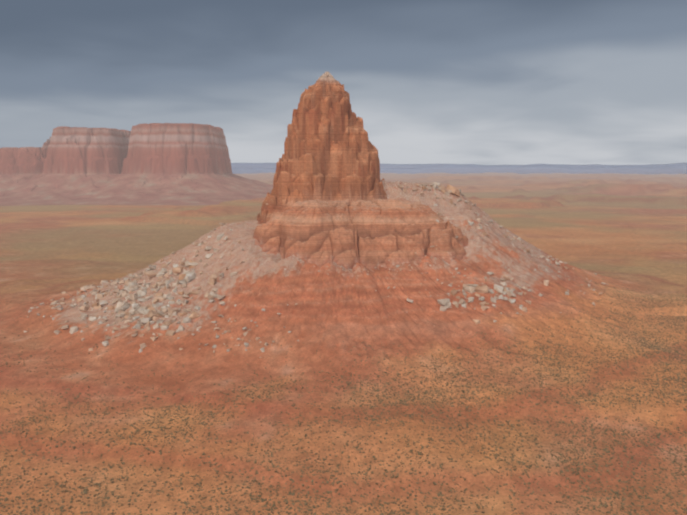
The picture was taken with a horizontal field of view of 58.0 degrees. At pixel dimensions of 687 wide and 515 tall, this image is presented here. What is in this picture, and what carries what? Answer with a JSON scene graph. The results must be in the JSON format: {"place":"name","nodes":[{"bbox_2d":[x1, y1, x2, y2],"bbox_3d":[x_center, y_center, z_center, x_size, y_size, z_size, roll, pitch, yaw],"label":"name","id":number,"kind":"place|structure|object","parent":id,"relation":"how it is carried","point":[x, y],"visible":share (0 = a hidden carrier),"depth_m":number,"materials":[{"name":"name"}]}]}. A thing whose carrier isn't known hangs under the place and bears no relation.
{"place":"outdoors","nodes":[
{"label":"outdoors","id":0,"kind":"place"},
{"bbox_2d":[0,172,686,514],"bbox_3d":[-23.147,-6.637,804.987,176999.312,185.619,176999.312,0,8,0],"label":"ground","id":1,"kind":"structure","parent":0,"point":[622,231],"depth_m":575.87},
{"bbox_2d":[0,123,272,205],"bbox_3d":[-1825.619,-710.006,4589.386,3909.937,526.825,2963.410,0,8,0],"label":"mesa","id":2,"kind":"structure","parent":1,"relation":"on","point":[181,164],"depth_m":4210.63,"materials":[{"name":"red stone"}]},
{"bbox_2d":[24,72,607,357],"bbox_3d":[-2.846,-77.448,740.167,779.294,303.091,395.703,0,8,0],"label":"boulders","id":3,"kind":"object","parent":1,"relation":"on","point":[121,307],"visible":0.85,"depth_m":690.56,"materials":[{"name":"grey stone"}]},
{"bbox_2d":[0,276,686,514],"bbox_3d":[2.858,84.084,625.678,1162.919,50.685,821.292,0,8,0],"label":"shrubs","id":4,"kind":"object","parent":1,"relation":"on","point":[584,470],"visible":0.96,"depth_m":432.06,"materials":[{"name":"green plant"}]},
{"bbox_2d":[253,71,468,277],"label":"butte","id":5,"kind":"object","parent":1,"relation":"on","point":[326,200],"visible":0.96,"depth_m":757.35,"materials":[{"name":"orange stone"}]},
{"bbox_2d":[0,0,686,164],"label":"sky","id":6,"kind":"structure","parent":0,"point":[478,82],"materials":[{"name":"grey"}]},
{"bbox_2d":[231,163,686,173],"bbox_3d":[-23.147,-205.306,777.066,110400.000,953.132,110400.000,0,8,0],"label":"distant plateau","id":7,"kind":"structure","parent":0,"point":[256,168],"depth_m":30016.02,"materials":[{"name":"blue"}]}
]}

